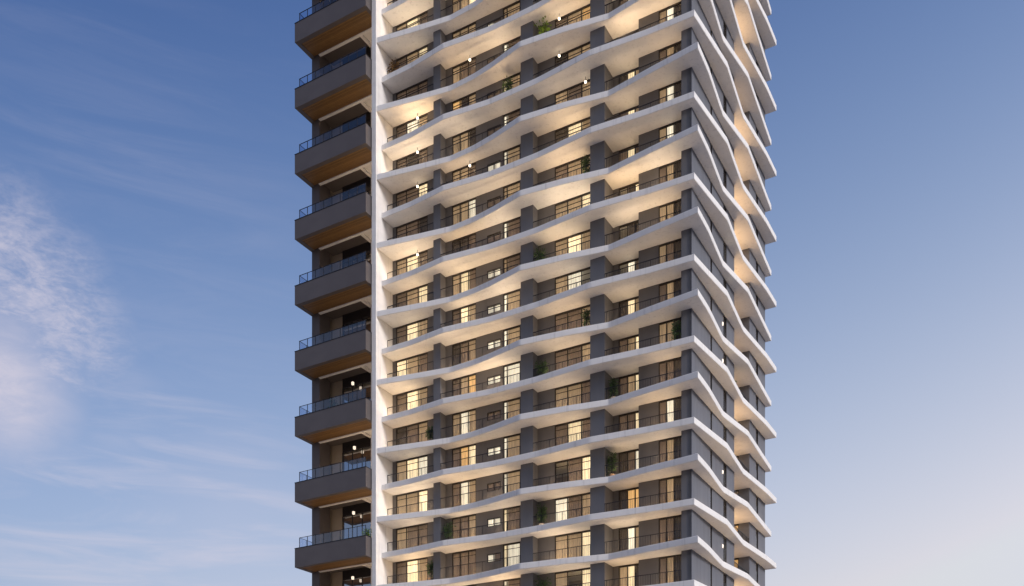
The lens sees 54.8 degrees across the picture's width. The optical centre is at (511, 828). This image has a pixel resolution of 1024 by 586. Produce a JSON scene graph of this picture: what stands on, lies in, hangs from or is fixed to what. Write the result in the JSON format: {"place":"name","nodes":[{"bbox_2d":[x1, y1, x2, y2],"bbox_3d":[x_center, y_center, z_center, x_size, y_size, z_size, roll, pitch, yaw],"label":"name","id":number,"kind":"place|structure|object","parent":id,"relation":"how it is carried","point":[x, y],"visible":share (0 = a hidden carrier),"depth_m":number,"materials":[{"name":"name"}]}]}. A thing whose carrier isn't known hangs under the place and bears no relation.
{"place":"outdoors","nodes":[
{"label":"outdoors","id":0,"kind":"place"},
{"bbox_2d":[0,0,1023,585],"label":"sky","id":1,"kind":"structure","parent":0,"point":[152,262],"materials":[{"name":"blue"}]},
{"bbox_2d":[294,0,775,585],"bbox_3d":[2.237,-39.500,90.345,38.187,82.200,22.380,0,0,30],"label":"apartment tower","id":2,"kind":"structure","parent":0,"point":[440,170],"depth_m":82.16,"materials":[{"name":"painted plaster"},{"name":"glass"},{"name":"wood"}]},
{"bbox_2d":[342,567,370,585],"bbox_3d":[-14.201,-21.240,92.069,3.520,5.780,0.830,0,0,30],"label":"tall window","id":3,"kind":"structure","parent":2,"relation":"in","point":[362,576],"depth_m":91.70,"materials":[{"name":"glass"}]},
{"bbox_2d":[342,502,370,538],"bbox_3d":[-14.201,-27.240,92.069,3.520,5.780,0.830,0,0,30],"label":"tall window","id":4,"kind":"structure","parent":2,"relation":"in","point":[362,516],"depth_m":91.81,"materials":[{"name":"glass"}]},
{"bbox_2d":[342,437,370,470],"bbox_3d":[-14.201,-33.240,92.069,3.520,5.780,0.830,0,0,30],"label":"tall window","id":5,"kind":"structure","parent":2,"relation":"in","point":[363,445],"depth_m":91.77,"materials":[{"name":"glass"}]},
{"bbox_2d":[342,372,370,403],"bbox_3d":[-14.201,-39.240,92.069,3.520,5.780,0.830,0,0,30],"label":"tall window","id":6,"kind":"structure","parent":2,"relation":"in","point":[363,380],"depth_m":91.77,"materials":[{"name":"glass"}]},
{"bbox_2d":[342,307,370,335],"bbox_3d":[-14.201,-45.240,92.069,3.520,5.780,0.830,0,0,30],"label":"tall window","id":7,"kind":"structure","parent":2,"relation":"in","point":[365,313],"depth_m":91.77,"materials":[{"name":"black glass"}]},
{"bbox_2d":[342,242,370,267],"bbox_3d":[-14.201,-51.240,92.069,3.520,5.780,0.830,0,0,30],"label":"tall window","id":8,"kind":"structure","parent":2,"relation":"in","point":[366,246],"depth_m":91.74,"materials":[{"name":"glass"}]},
{"bbox_2d":[342,177,370,199],"bbox_3d":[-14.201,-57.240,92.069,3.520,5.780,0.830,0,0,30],"label":"tall window","id":9,"kind":"structure","parent":2,"relation":"in","point":[361,188],"depth_m":91.74,"materials":[{"name":"clear glass"}]},
{"bbox_2d":[342,111,370,132],"bbox_3d":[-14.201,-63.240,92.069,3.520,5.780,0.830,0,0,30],"label":"tall window","id":10,"kind":"structure","parent":2,"relation":"in","point":[361,120],"depth_m":91.68,"materials":[{"name":"glass"}]},
{"bbox_2d":[342,46,370,64],"bbox_3d":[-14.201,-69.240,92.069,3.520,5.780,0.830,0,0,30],"label":"balcony railing","id":11,"kind":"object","parent":2,"relation":"in","point":[368,49],"depth_m":91.61,"materials":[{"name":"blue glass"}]},
{"bbox_2d":[396,557,427,582],"bbox_3d":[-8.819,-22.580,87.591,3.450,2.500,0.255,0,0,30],"label":"glass door","id":12,"kind":"structure","parent":2,"relation":"in","point":[414,565],"depth_m":87.67,"materials":[{"name":"beige glass"}]},
{"bbox_2d":[396,523,427,549],"bbox_3d":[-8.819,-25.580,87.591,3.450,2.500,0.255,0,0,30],"label":"glass door","id":13,"kind":"structure","parent":2,"relation":"in","point":[419,530],"depth_m":87.67,"materials":[{"name":"brown glass"}]},
{"bbox_2d":[396,489,427,513],"bbox_3d":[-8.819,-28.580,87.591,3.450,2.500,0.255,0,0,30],"label":"glass door","id":14,"kind":"structure","parent":2,"relation":"in","point":[418,496],"depth_m":87.63,"materials":[{"name":"beige glass"}]},
{"bbox_2d":[396,454,427,480],"bbox_3d":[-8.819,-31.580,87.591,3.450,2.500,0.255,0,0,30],"label":"glass door","id":15,"kind":"structure","parent":2,"relation":"in","point":[420,461],"depth_m":87.71,"materials":[{"name":"glass"}]},
{"bbox_2d":[396,420,427,444],"bbox_3d":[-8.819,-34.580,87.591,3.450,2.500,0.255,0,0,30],"label":"glass door","id":16,"kind":"structure","parent":2,"relation":"in","point":[420,427],"depth_m":87.65,"materials":[{"name":"glass"}]},
{"bbox_2d":[396,386,427,412],"bbox_3d":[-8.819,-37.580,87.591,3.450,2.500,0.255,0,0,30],"label":"glass door","id":17,"kind":"structure","parent":2,"relation":"in","point":[420,393],"depth_m":87.67,"materials":[{"name":"brown glass"}]},
{"bbox_2d":[396,352,427,375],"bbox_3d":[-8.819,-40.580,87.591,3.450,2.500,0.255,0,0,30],"label":"glass door","id":18,"kind":"structure","parent":2,"relation":"in","point":[419,359],"depth_m":87.63,"materials":[{"name":"clear glass"}]},
{"bbox_2d":[396,318,427,343],"bbox_3d":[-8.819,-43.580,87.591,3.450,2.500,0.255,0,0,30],"label":"glass door","id":19,"kind":"structure","parent":2,"relation":"in","point":[422,324],"depth_m":87.69,"materials":[{"name":"brown glass"}]},
{"bbox_2d":[396,284,427,306],"bbox_3d":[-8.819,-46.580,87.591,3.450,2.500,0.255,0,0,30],"label":"glass door","id":20,"kind":"structure","parent":2,"relation":"in","point":[421,290],"depth_m":87.63,"materials":[{"name":"glass"}]},
{"bbox_2d":[396,249,427,275],"bbox_3d":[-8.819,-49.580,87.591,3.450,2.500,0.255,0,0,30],"label":"glass door","id":21,"kind":"structure","parent":2,"relation":"in","point":[423,255],"depth_m":87.71,"materials":[{"name":"glass"}]},
{"bbox_2d":[396,215,427,237],"bbox_3d":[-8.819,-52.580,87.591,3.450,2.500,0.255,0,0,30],"label":"glass door","id":22,"kind":"structure","parent":2,"relation":"in","point":[401,229],"depth_m":87.63,"materials":[{"name":"brown glass"}]},
{"bbox_2d":[396,181,427,206],"bbox_3d":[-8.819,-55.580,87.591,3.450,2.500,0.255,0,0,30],"label":"glass door","id":23,"kind":"structure","parent":2,"relation":"in","point":[414,190],"depth_m":87.71,"materials":[{"name":"clear glass"}]},
{"bbox_2d":[396,147,427,169],"bbox_3d":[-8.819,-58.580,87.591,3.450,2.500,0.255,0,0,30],"label":"glass door","id":24,"kind":"structure","parent":2,"relation":"in","point":[414,156],"depth_m":87.62,"materials":[{"name":"glass"}]},
{"bbox_2d":[396,113,427,137],"bbox_3d":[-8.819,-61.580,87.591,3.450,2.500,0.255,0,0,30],"label":"glass door","id":25,"kind":"structure","parent":2,"relation":"in","point":[400,128],"depth_m":87.69,"materials":[{"name":"glass"}]},
{"bbox_2d":[396,78,427,99],"bbox_3d":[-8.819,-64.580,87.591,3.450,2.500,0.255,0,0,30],"label":"glass door","id":26,"kind":"structure","parent":2,"relation":"in","point":[418,86],"depth_m":87.52,"materials":[{"name":"glass"}]},
{"bbox_2d":[396,44,427,67],"bbox_3d":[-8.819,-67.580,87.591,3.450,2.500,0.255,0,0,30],"label":"glass door","id":27,"kind":"structure","parent":2,"relation":"in","point":[403,59],"depth_m":87.63,"materials":[{"name":"brown glass"}]},
{"bbox_2d":[396,10,427,31],"bbox_3d":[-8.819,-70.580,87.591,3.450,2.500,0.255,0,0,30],"label":"glass door","id":28,"kind":"structure","parent":2,"relation":"in","point":[419,17],"depth_m":87.49,"materials":[{"name":"brown glass"}]},
{"bbox_2d":[452,0,474,12],"bbox_3d":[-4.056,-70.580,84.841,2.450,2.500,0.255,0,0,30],"label":"glass door","id":29,"kind":"structure","parent":2,"relation":"in","point":[463,3],"depth_m":85.14,"materials":[{"name":"brown glass"}]},
{"bbox_2d":[452,549,475,576],"bbox_3d":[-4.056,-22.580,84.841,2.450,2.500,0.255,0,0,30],"label":"glass door","id":30,"kind":"structure","parent":2,"relation":"in","point":[468,556],"depth_m":84.99,"materials":[{"name":"brown glass"}]},
{"bbox_2d":[452,514,475,538],"bbox_3d":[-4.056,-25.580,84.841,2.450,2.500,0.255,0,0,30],"label":"glass door","id":31,"kind":"structure","parent":2,"relation":"in","point":[468,521],"depth_m":84.99,"materials":[{"name":"brown glass"}]},
{"bbox_2d":[452,478,475,506],"bbox_3d":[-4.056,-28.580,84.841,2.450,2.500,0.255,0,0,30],"label":"glass door","id":32,"kind":"structure","parent":2,"relation":"in","point":[467,486],"depth_m":84.99,"materials":[{"name":"beige glass"}]},
{"bbox_2d":[452,443,475,466],"bbox_3d":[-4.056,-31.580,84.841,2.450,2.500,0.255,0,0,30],"label":"glass door","id":33,"kind":"structure","parent":2,"relation":"in","point":[466,451],"depth_m":84.99,"materials":[{"name":"beige glass"}]},
{"bbox_2d":[452,408,475,435],"bbox_3d":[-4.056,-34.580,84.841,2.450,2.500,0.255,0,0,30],"label":"glass door","id":34,"kind":"structure","parent":2,"relation":"in","point":[468,415],"depth_m":84.99,"materials":[{"name":"beige glass"}]},
{"bbox_2d":[452,373,475,395],"bbox_3d":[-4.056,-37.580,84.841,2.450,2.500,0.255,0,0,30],"label":"glass door","id":35,"kind":"structure","parent":2,"relation":"in","point":[468,380],"depth_m":84.93,"materials":[{"name":"clear glass"}]},
{"bbox_2d":[452,338,475,365],"bbox_3d":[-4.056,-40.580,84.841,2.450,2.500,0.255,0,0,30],"label":"glass door","id":36,"kind":"structure","parent":2,"relation":"in","point":[467,345],"depth_m":84.99,"materials":[{"name":"glass"}]},
{"bbox_2d":[452,303,475,324],"bbox_3d":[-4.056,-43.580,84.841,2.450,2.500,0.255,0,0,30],"label":"glass door","id":37,"kind":"structure","parent":2,"relation":"in","point":[470,309],"depth_m":84.93,"materials":[{"name":"brown glass"}]},
{"bbox_2d":[452,267,475,294],"bbox_3d":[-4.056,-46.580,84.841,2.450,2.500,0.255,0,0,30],"label":"glass door","id":38,"kind":"structure","parent":2,"relation":"in","point":[469,274],"depth_m":84.99,"materials":[{"name":"glass"}]},
{"bbox_2d":[452,232,475,252],"bbox_3d":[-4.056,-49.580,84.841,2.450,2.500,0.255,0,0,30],"label":"glass door","id":39,"kind":"structure","parent":2,"relation":"in","point":[471,238],"depth_m":84.93,"materials":[{"name":"brown glass"}]},
{"bbox_2d":[452,197,475,224],"bbox_3d":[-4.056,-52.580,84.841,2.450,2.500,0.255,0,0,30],"label":"glass door","id":40,"kind":"structure","parent":2,"relation":"in","point":[465,205],"depth_m":84.99,"materials":[{"name":"beige glass"}]},
{"bbox_2d":[452,162,475,181],"bbox_3d":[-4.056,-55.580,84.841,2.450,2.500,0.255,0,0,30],"label":"glass door","id":41,"kind":"structure","parent":2,"relation":"in","point":[462,171],"depth_m":84.92,"materials":[{"name":"glass"}]},
{"bbox_2d":[452,127,475,153],"bbox_3d":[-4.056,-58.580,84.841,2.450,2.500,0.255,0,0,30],"label":"glass door","id":42,"kind":"structure","parent":2,"relation":"in","point":[457,138],"depth_m":84.99,"materials":[{"name":"glass"}]},
{"bbox_2d":[452,92,475,110],"bbox_3d":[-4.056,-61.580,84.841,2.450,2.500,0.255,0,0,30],"label":"glass door","id":43,"kind":"structure","parent":2,"relation":"in","point":[466,99],"depth_m":84.87,"materials":[{"name":"glass"}]},
{"bbox_2d":[452,56,475,83],"bbox_3d":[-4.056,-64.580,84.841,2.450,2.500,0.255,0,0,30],"label":"glass door","id":44,"kind":"structure","parent":2,"relation":"in","point":[467,63],"depth_m":84.97,"materials":[{"name":"glass"}]},
{"bbox_2d":[452,21,475,39],"bbox_3d":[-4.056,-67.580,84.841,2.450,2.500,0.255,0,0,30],"label":"glass door","id":45,"kind":"structure","parent":2,"relation":"in","point":[459,32],"depth_m":84.85,"materials":[{"name":"glass"}]},
{"bbox_2d":[487,552,500,562],"bbox_3d":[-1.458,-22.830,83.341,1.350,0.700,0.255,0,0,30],"label":"window","id":46,"kind":"structure","parent":2,"relation":"in","point":[496,555],"depth_m":83.37,"materials":[{"name":"white glass"}]},
{"bbox_2d":[503,578,519,585],"bbox_3d":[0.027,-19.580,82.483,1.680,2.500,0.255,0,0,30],"label":"glass door","id":47,"kind":"structure","parent":2,"relation":"in","point":[515,581],"depth_m":82.50,"materials":[{"name":"glass"}]},
{"bbox_2d":[503,541,519,566],"bbox_3d":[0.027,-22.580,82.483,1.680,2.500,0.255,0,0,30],"label":"glass door","id":48,"kind":"structure","parent":2,"relation":"in","point":[511,549],"depth_m":82.60,"materials":[{"name":"white glass"}]},
{"bbox_2d":[503,505,519,530],"bbox_3d":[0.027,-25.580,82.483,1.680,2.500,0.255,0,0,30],"label":"glass door","id":49,"kind":"structure","parent":2,"relation":"in","point":[511,513],"depth_m":82.60,"materials":[{"name":"brown glass"}]},
{"bbox_2d":[503,469,519,492],"bbox_3d":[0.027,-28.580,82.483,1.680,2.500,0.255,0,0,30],"label":"glass door","id":50,"kind":"structure","parent":2,"relation":"in","point":[511,477],"depth_m":82.60,"materials":[{"name":"glass"}]},
{"bbox_2d":[503,433,519,457],"bbox_3d":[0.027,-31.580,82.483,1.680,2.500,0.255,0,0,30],"label":"glass door","id":51,"kind":"structure","parent":2,"relation":"in","point":[511,441],"depth_m":82.60,"materials":[{"name":"brown glass"}]},
{"bbox_2d":[503,397,519,419],"bbox_3d":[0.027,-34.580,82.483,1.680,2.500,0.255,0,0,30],"label":"glass door","id":52,"kind":"structure","parent":2,"relation":"in","point":[512,404],"depth_m":82.60,"materials":[{"name":"glass"}]},
{"bbox_2d":[503,361,519,384],"bbox_3d":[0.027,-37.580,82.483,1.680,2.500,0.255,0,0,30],"label":"glass door","id":53,"kind":"structure","parent":2,"relation":"in","point":[512,368],"depth_m":82.60,"materials":[{"name":"clear glass"}]},
{"bbox_2d":[503,325,519,345],"bbox_3d":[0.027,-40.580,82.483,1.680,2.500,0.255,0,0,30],"label":"glass door","id":54,"kind":"structure","parent":2,"relation":"in","point":[512,332],"depth_m":82.60,"materials":[{"name":"glass"}]},
{"bbox_2d":[503,289,519,310],"bbox_3d":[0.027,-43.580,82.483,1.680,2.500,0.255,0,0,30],"label":"glass door","id":55,"kind":"structure","parent":2,"relation":"in","point":[512,296],"depth_m":82.57,"materials":[{"name":"beige glass"}]},
{"bbox_2d":[503,253,519,271],"bbox_3d":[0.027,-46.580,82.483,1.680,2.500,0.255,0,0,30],"label":"glass door","id":56,"kind":"structure","parent":2,"relation":"in","point":[514,259],"depth_m":82.56,"materials":[{"name":"brown glass"}]},
{"bbox_2d":[503,217,519,237],"bbox_3d":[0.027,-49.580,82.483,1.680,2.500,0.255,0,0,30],"label":"glass door","id":57,"kind":"structure","parent":2,"relation":"in","point":[513,223],"depth_m":82.52,"materials":[{"name":"glass"}]},
{"bbox_2d":[503,180,519,198],"bbox_3d":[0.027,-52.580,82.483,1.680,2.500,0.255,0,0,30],"label":"glass door","id":58,"kind":"structure","parent":2,"relation":"in","point":[513,187],"depth_m":82.55,"materials":[{"name":"clear glass"}]},
{"bbox_2d":[503,144,519,164],"bbox_3d":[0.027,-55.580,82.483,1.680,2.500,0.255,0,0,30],"label":"glass door","id":59,"kind":"structure","parent":2,"relation":"in","point":[515,150],"depth_m":82.52,"materials":[{"name":"clear glass"}]},
{"bbox_2d":[503,108,519,124],"bbox_3d":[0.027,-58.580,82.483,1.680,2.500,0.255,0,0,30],"label":"glass door","id":60,"kind":"structure","parent":2,"relation":"in","point":[512,115],"depth_m":82.52,"materials":[{"name":"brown glass"}]},
{"bbox_2d":[503,72,519,91],"bbox_3d":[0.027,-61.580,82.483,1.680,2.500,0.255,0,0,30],"label":"glass door","id":61,"kind":"structure","parent":2,"relation":"in","point":[516,77],"depth_m":82.36,"materials":[{"name":"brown glass"}]},
{"bbox_2d":[503,36,519,50],"bbox_3d":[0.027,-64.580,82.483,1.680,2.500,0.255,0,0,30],"label":"glass door","id":62,"kind":"structure","parent":2,"relation":"in","point":[514,41],"depth_m":82.52,"materials":[{"name":"brown glass"}]},
{"bbox_2d":[503,0,519,17],"bbox_3d":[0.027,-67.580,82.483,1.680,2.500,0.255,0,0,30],"label":"glass door","id":63,"kind":"structure","parent":2,"relation":"in","point":[509,8],"depth_m":82.50,"materials":[{"name":"brown glass"}]},
{"bbox_2d":[536,503,546,524],"bbox_3d":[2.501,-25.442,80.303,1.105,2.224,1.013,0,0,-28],"label":"potted plant","id":64,"kind":"object","parent":2,"relation":"on","point":[542,510],"visible":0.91,"depth_m":80.21,"materials":[{"name":"green plant"}]},
{"bbox_2d":[555,567,589,585],"bbox_3d":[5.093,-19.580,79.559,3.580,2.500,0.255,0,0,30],"label":"glass door","id":65,"kind":"structure","parent":2,"relation":"in","point":[561,578],"depth_m":79.77,"materials":[{"name":"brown glass"}]},
{"bbox_2d":[555,530,589,558],"bbox_3d":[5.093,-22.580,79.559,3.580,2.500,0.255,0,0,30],"label":"glass door","id":66,"kind":"structure","parent":2,"relation":"in","point":[575,538],"depth_m":79.72,"materials":[{"name":"beige glass"}]},
{"bbox_2d":[555,492,589,521],"bbox_3d":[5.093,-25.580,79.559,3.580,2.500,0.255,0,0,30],"label":"glass door","id":67,"kind":"structure","parent":2,"relation":"in","point":[575,501],"depth_m":79.77,"materials":[{"name":"brown glass"}]},
{"bbox_2d":[555,455,589,482],"bbox_3d":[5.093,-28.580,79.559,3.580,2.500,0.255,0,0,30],"label":"glass door","id":68,"kind":"structure","parent":2,"relation":"in","point":[575,464],"depth_m":79.55,"materials":[{"name":"brown glass"}]},
{"bbox_2d":[555,417,589,445],"bbox_3d":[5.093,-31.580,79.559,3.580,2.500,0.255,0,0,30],"label":"glass door","id":69,"kind":"structure","parent":2,"relation":"in","point":[575,426],"depth_m":79.77,"materials":[{"name":"brown glass"}]},
{"bbox_2d":[555,379,589,407],"bbox_3d":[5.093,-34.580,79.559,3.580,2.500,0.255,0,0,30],"label":"glass door","id":70,"kind":"structure","parent":2,"relation":"in","point":[575,389],"depth_m":79.71,"materials":[{"name":"brown glass"}]},
{"bbox_2d":[555,342,589,369],"bbox_3d":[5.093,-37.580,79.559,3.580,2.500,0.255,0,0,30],"label":"glass door","id":71,"kind":"structure","parent":2,"relation":"in","point":[575,351],"depth_m":79.77,"materials":[{"name":"brown glass"}]},
{"bbox_2d":[555,304,589,331],"bbox_3d":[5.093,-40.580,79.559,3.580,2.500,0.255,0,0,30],"label":"glass door","id":72,"kind":"structure","parent":2,"relation":"in","point":[574,314],"depth_m":79.80,"materials":[{"name":"brown glass"}]},
{"bbox_2d":[555,267,589,294],"bbox_3d":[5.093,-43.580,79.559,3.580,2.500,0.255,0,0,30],"label":"glass door","id":73,"kind":"structure","parent":2,"relation":"in","point":[576,276],"depth_m":79.83,"materials":[{"name":"beige glass"}]},
{"bbox_2d":[555,229,589,255],"bbox_3d":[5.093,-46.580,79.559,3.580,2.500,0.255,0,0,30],"label":"glass door","id":74,"kind":"structure","parent":2,"relation":"in","point":[574,239],"depth_m":79.71,"materials":[{"name":"glass"}]},
{"bbox_2d":[555,192,589,218],"bbox_3d":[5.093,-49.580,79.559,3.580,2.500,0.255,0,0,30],"label":"glass door","id":75,"kind":"structure","parent":2,"relation":"in","point":[576,201],"depth_m":79.77,"materials":[{"name":"glass"}]},
{"bbox_2d":[555,154,589,179],"bbox_3d":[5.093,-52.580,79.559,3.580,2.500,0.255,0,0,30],"label":"glass door","id":76,"kind":"structure","parent":2,"relation":"in","point":[574,164],"depth_m":79.83,"materials":[{"name":"glass"}]},
{"bbox_2d":[555,116,589,142],"bbox_3d":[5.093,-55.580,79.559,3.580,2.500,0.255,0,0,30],"label":"glass door","id":77,"kind":"structure","parent":2,"relation":"in","point":[563,131],"depth_m":79.74,"materials":[{"name":"glass"}]},
{"bbox_2d":[555,79,589,104],"bbox_3d":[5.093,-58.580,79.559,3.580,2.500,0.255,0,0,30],"label":"glass door","id":78,"kind":"structure","parent":2,"relation":"in","point":[577,88],"depth_m":79.67,"materials":[{"name":"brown glass"}]},
{"bbox_2d":[555,41,589,67],"bbox_3d":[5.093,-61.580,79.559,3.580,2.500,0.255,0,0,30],"label":"glass door","id":79,"kind":"structure","parent":2,"relation":"in","point":[578,50],"depth_m":79.71,"materials":[{"name":"glass"}]},
{"bbox_2d":[555,4,589,28],"bbox_3d":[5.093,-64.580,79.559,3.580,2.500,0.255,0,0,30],"label":"glass door","id":80,"kind":"structure","parent":2,"relation":"in","point":[577,13],"depth_m":79.63,"materials":[{"name":"brown glass"}]},
{"bbox_2d":[580,154,589,172],"bbox_3d":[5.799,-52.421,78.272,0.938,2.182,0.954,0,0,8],"label":"potted plant","id":81,"kind":"object","parent":2,"relation":"on","point":[585,161],"visible":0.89,"depth_m":78.19,"materials":[{"name":"green plant"}]},
{"bbox_2d":[607,452,617,475],"bbox_3d":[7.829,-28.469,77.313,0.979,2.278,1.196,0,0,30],"label":"potted plant","id":82,"kind":"object","parent":2,"relation":"on","point":[612,461],"visible":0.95,"depth_m":77.29,"materials":[{"name":"green plant"}]},
{"bbox_2d":[608,378,618,397],"bbox_3d":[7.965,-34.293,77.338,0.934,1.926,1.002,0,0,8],"label":"potted plant","id":83,"kind":"object","parent":2,"relation":"on","point":[612,383],"visible":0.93,"depth_m":77.19,"materials":[{"name":"green plant"}]},
{"bbox_2d":[619,563,638,585],"bbox_3d":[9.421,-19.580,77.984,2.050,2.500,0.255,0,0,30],"label":"glass door","id":84,"kind":"structure","parent":2,"relation":"in","point":[630,570],"depth_m":78.11,"materials":[{"name":"beige glass"}]},
{"bbox_2d":[619,525,638,550],"bbox_3d":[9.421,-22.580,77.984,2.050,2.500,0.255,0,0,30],"label":"glass door","id":85,"kind":"structure","parent":2,"relation":"in","point":[631,531],"depth_m":78.11,"materials":[{"name":"brown glass"}]},
{"bbox_2d":[619,487,638,509],"bbox_3d":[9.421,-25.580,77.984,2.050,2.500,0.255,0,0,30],"label":"glass door","id":86,"kind":"structure","parent":2,"relation":"in","point":[631,493],"depth_m":78.11,"materials":[{"name":"brown glass"}]},
{"bbox_2d":[619,449,638,473],"bbox_3d":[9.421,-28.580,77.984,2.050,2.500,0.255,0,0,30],"label":"glass door","id":87,"kind":"structure","parent":2,"relation":"in","point":[632,454],"depth_m":78.11,"materials":[{"name":"brown glass"}]},
{"bbox_2d":[619,410,638,430],"bbox_3d":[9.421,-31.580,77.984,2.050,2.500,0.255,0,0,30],"label":"glass door","id":88,"kind":"structure","parent":2,"relation":"in","point":[631,416],"depth_m":78.11,"materials":[{"name":"glass"}]},
{"bbox_2d":[619,372,638,395],"bbox_3d":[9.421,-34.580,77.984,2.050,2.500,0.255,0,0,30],"label":"glass door","id":89,"kind":"structure","parent":2,"relation":"in","point":[632,377],"depth_m":78.11,"materials":[{"name":"glass"}]},
{"bbox_2d":[619,334,638,352],"bbox_3d":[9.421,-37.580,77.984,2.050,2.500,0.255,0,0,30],"label":"glass door","id":90,"kind":"structure","parent":2,"relation":"in","point":[634,338],"depth_m":78.11,"materials":[{"name":"clear glass"}]},
{"bbox_2d":[619,296,638,317],"bbox_3d":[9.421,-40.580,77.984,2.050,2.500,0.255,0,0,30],"label":"glass door","id":91,"kind":"structure","parent":2,"relation":"in","point":[631,308],"depth_m":78.11,"materials":[{"name":"glass"}]},
{"bbox_2d":[619,258,638,273],"bbox_3d":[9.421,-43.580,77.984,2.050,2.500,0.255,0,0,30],"label":"glass door","id":92,"kind":"structure","parent":2,"relation":"in","point":[634,261],"depth_m":78.01,"materials":[{"name":"glass"}]},
{"bbox_2d":[619,220,638,239],"bbox_3d":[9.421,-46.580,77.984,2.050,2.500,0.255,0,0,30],"label":"glass door","id":93,"kind":"structure","parent":2,"relation":"in","point":[631,230],"depth_m":78.01,"materials":[{"name":"brown glass"}]},
{"bbox_2d":[619,181,638,195],"bbox_3d":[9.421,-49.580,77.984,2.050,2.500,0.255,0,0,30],"label":"glass door","id":94,"kind":"structure","parent":2,"relation":"in","point":[636,183],"depth_m":78.01,"materials":[{"name":"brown glass"}]},
{"bbox_2d":[619,143,638,161],"bbox_3d":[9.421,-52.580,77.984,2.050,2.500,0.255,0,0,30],"label":"glass door","id":95,"kind":"structure","parent":2,"relation":"in","point":[631,152],"depth_m":78.11,"materials":[{"name":"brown glass"}]},
{"bbox_2d":[619,67,638,83],"bbox_3d":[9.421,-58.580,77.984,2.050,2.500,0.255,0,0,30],"label":"glass door","id":96,"kind":"structure","parent":2,"relation":"in","point":[632,73],"depth_m":78.17,"materials":[{"name":"brown glass"}]},
{"bbox_2d":[659,554,680,583],"bbox_3d":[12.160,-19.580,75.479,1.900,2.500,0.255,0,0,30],"label":"window","id":97,"kind":"structure","parent":2,"relation":"in","point":[673,562],"depth_m":75.56,"materials":[{"name":"brown glass"}]},
{"bbox_2d":[659,515,680,542],"bbox_3d":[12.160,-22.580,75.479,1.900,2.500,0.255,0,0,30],"label":"window","id":98,"kind":"structure","parent":2,"relation":"in","point":[671,523],"depth_m":75.56,"materials":[{"name":"brown glass"}]},
{"bbox_2d":[659,475,680,503],"bbox_3d":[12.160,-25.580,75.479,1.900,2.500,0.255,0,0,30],"label":"window","id":99,"kind":"structure","parent":2,"relation":"in","point":[669,484],"depth_m":75.56,"materials":[{"name":"brown glass"}]},
{"bbox_2d":[659,436,680,462],"bbox_3d":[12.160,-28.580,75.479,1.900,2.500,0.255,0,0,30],"label":"window","id":100,"kind":"structure","parent":2,"relation":"in","point":[671,444],"depth_m":75.56,"materials":[{"name":"brown glass"}]},
{"bbox_2d":[659,396,680,423],"bbox_3d":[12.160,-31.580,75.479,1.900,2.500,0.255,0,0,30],"label":"window","id":101,"kind":"structure","parent":2,"relation":"in","point":[672,404],"depth_m":75.56,"materials":[{"name":"glass"}]},
{"bbox_2d":[659,357,680,382],"bbox_3d":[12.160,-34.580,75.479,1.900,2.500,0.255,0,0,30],"label":"window","id":102,"kind":"structure","parent":2,"relation":"in","point":[671,365],"depth_m":75.56,"materials":[{"name":"glass"}]},
{"bbox_2d":[659,317,680,343],"bbox_3d":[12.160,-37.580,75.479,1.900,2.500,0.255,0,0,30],"label":"window","id":103,"kind":"structure","parent":2,"relation":"in","point":[665,327],"depth_m":75.69,"materials":[{"name":"brown glass"}]},
{"bbox_2d":[659,278,680,302],"bbox_3d":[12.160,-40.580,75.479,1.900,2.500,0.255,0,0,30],"label":"window","id":104,"kind":"structure","parent":2,"relation":"in","point":[674,285],"depth_m":75.56,"materials":[{"name":"glass"}]},
{"bbox_2d":[659,238,680,263],"bbox_3d":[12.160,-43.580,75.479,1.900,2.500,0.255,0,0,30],"label":"window","id":105,"kind":"structure","parent":2,"relation":"in","point":[675,245],"depth_m":75.56,"materials":[{"name":"brown glass"}]},
{"bbox_2d":[659,199,680,221],"bbox_3d":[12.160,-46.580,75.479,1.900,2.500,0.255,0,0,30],"label":"window","id":106,"kind":"structure","parent":2,"relation":"in","point":[674,206],"depth_m":75.56,"materials":[{"name":"glass"}]},
{"bbox_2d":[659,159,680,183],"bbox_3d":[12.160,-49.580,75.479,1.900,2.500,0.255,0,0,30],"label":"window","id":107,"kind":"structure","parent":2,"relation":"in","point":[675,166],"depth_m":75.52,"materials":[{"name":"glass"}]},
{"bbox_2d":[659,120,680,141],"bbox_3d":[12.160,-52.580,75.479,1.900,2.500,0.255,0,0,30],"label":"window","id":108,"kind":"structure","parent":2,"relation":"in","point":[673,127],"depth_m":75.56,"materials":[{"name":"beige glass"}]},
{"bbox_2d":[659,80,680,103],"bbox_3d":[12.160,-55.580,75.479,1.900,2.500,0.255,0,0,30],"label":"window","id":109,"kind":"structure","parent":2,"relation":"in","point":[674,87],"depth_m":75.52,"materials":[{"name":"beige glass"}]},
{"bbox_2d":[659,41,680,61],"bbox_3d":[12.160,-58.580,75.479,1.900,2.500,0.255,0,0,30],"label":"window","id":110,"kind":"structure","parent":2,"relation":"in","point":[672,48],"depth_m":75.55,"materials":[{"name":"brown glass"}]},
{"bbox_2d":[659,1,680,23],"bbox_3d":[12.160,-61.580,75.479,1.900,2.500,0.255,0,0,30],"label":"window","id":111,"kind":"structure","parent":2,"relation":"in","point":[676,7],"depth_m":75.52,"materials":[{"name":"beige glass"}]},
{"bbox_2d":[671,320,681,339],"bbox_3d":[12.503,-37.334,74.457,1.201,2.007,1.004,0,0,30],"label":"potted plant","id":112,"kind":"object","parent":2,"relation":"on","point":[676,329],"visible":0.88,"depth_m":74.41,"materials":[{"name":"green plant"}]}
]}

